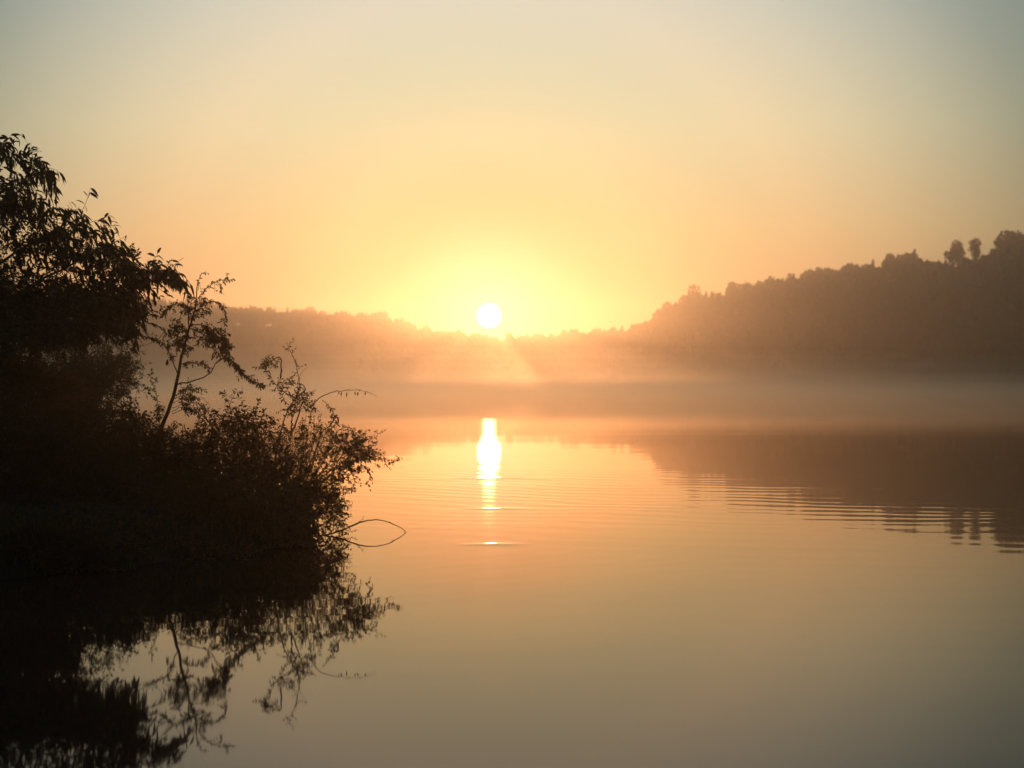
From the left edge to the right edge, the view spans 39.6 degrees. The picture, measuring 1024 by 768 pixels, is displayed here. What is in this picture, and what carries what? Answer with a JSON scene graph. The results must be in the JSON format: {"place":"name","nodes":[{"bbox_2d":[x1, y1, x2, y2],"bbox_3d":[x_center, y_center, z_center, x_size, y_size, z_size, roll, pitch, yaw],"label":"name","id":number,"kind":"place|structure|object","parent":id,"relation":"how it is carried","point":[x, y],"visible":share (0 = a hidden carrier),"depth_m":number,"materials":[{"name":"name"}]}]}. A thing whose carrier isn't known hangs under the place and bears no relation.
{"place":"outdoors","nodes":[
{"label":"outdoors","id":0,"kind":"place"},
{"bbox_2d":[0,452,289,578],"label":"bank ground","id":1,"kind":"structure","parent":0,"point":[18,569],"depth_m":13.52,"materials":[{"name":"soil"}]},
{"bbox_2d":[0,323,92,433],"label":"tall shrub","id":2,"kind":"object","parent":1,"relation":"on","point":[15,370],"visible":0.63,"depth_m":16.07,"materials":[{"name":"green plant"}]},
{"bbox_2d":[3,336,150,453],"bbox_3d":[-8.012,0.543,24.986,3.454,2.848,2.144,0,0,0],"label":"feathery shrub","id":3,"kind":"object","parent":1,"relation":"on","point":[96,383],"visible":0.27,"depth_m":24.76,"materials":[{"name":"green plant"}]},
{"bbox_2d":[0,379,180,505],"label":"broad shrub","id":4,"kind":"object","parent":1,"relation":"on","point":[54,443],"visible":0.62,"depth_m":14.43,"materials":[{"name":"green plant"}]},
{"bbox_2d":[0,133,193,392],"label":"leaning tree","id":5,"kind":"object","parent":1,"relation":"on","point":[53,307],"visible":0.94,"depth_m":17.15,"materials":[{"name":"green plant"}]},
{"bbox_2d":[57,385,221,495],"bbox_3d":[-4.138,1.051,15.812,1.924,2.071,1.216,0,0,0],"label":"leafy shrub","id":6,"kind":"object","parent":1,"relation":"on","point":[153,451],"visible":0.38,"depth_m":15.64,"materials":[{"name":"green plant"}]},
{"bbox_2d":[0,458,333,578],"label":"grass","id":7,"kind":"structure","parent":1,"relation":"on","point":[206,537],"depth_m":13.18,"materials":[{"name":"green plant"}]},
{"bbox_2d":[143,272,271,430],"bbox_3d":[-3.795,-0.041,17.681,1.589,2.711,0.708,0,0,-11],"label":"sapling","id":8,"kind":"object","parent":1,"relation":"on","point":[224,348],"visible":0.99,"depth_m":17.58,"materials":[{"name":"green plant"}]},
{"bbox_2d":[134,460,333,548],"bbox_3d":[-2.812,1.397,14.197,2.052,1.270,1.077,0,0,0],"label":"shrub","id":9,"kind":"object","parent":1,"relation":"on","point":[294,508],"visible":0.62,"depth_m":14.06,"materials":[{"name":"green plant"}]},
{"bbox_2d":[160,388,313,506],"bbox_3d":[-3.019,0.879,15.584,1.703,1.713,1.189,0,0,0],"label":"leafy shrub","id":10,"kind":"object","parent":1,"relation":"on","point":[245,464],"visible":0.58,"depth_m":15.47,"materials":[{"name":"green plant"}]},
{"bbox_2d":[247,338,401,535],"bbox_3d":[-1.984,0.664,15.194,1.635,2.315,0.972,0,0,0],"label":"overhanging shrub","id":11,"kind":"object","parent":1,"relation":"on","point":[326,496],"visible":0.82,"depth_m":15.15,"materials":[{"name":"green plant"}]},
{"bbox_2d":[0,389,1023,767],"bbox_3d":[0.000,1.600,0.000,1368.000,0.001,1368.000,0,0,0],"label":"lake water","id":12,"kind":"structure","parent":0,"point":[662,579],"depth_m":10.27,"materials":[{"name":"orange liquid"}]},
{"bbox_2d":[322,516,405,535],"bbox_3d":[-1.559,1.509,15.165,0.953,0.226,0.114,0,0,-22],"label":"bent stem","id":13,"kind":"object","parent":12,"relation":"in","point":[356,524],"visible":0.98,"depth_m":15.12,"materials":[{"name":"brown plant"}]},
{"bbox_2d":[0,0,1023,351],"label":"sky","id":14,"kind":"structure","parent":0,"point":[519,168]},
{"bbox_2d":[2,291,1023,393],"bbox_3d":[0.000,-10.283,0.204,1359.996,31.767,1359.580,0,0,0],"label":"hills","id":15,"kind":"structure","parent":0,"point":[978,374],"depth_m":405.83,"materials":[{"name":"brown plant"}]},
{"bbox_2d":[11,289,455,382],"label":"forest","id":16,"kind":"object","parent":15,"relation":"on","point":[287,327],"visible":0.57,"depth_m":501.72,"materials":[{"name":"brown plant"}]},
{"bbox_2d":[369,311,388,319],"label":"broadleaf tree","id":17,"kind":"object","parent":15,"relation":"on","point":[374,315],"visible":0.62,"depth_m":582.25,"materials":[{"name":"green plant"}]},
{"bbox_2d":[442,322,657,384],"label":"forest","id":18,"kind":"object","parent":15,"relation":"on","point":[495,353],"visible":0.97,"depth_m":504.77,"materials":[{"name":"orange plant"}]},
{"bbox_2d":[655,301,672,319],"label":"broadleaf tree","id":19,"kind":"object","parent":15,"relation":"on","point":[667,303],"visible":0.28,"depth_m":481.53,"materials":[{"name":"green plant"}]},
{"bbox_2d":[678,284,702,304],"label":"broadleaf tree","id":20,"kind":"object","parent":15,"relation":"on","point":[693,294],"visible":0.43,"depth_m":471.26,"materials":[{"name":"green plant"}]},
{"bbox_2d":[731,281,752,292],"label":"broadleaf tree","id":21,"kind":"object","parent":15,"relation":"on","point":[738,286],"visible":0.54,"depth_m":449.99,"materials":[{"name":"green plant"}]},
{"bbox_2d":[641,241,1023,382],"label":"forest","id":22,"kind":"object","parent":15,"relation":"on","point":[982,284],"visible":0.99,"depth_m":345.96,"materials":[{"name":"brown plant"}]},
{"bbox_2d":[896,252,911,262],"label":"broadleaf tree","id":23,"kind":"object","parent":15,"relation":"on","point":[902,258],"visible":0.23,"depth_m":366.62,"materials":[{"name":"green plant"}]},
{"bbox_2d":[943,240,965,266],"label":"broadleaf tree","id":24,"kind":"object","parent":15,"relation":"on","point":[956,251],"visible":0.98,"depth_m":341.86,"materials":[{"name":"green plant"}]},
{"bbox_2d":[967,237,981,261],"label":"broadleaf tree","id":25,"kind":"object","parent":15,"relation":"on","point":[974,246],"visible":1,"depth_m":332.59,"materials":[{"name":"green plant"}]},
{"bbox_2d":[993,230,1021,247],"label":"broadleaf tree","id":26,"kind":"object","parent":15,"relation":"on","point":[1006,241],"visible":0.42,"depth_m":315.65,"materials":[{"name":"green plant"}]},
{"bbox_2d":[1010,234,1023,247],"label":"broadleaf tree","id":27,"kind":"object","parent":15,"relation":"on","point":[1019,238],"visible":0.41,"depth_m":308.02,"materials":[{"name":"green plant"}]}
]}

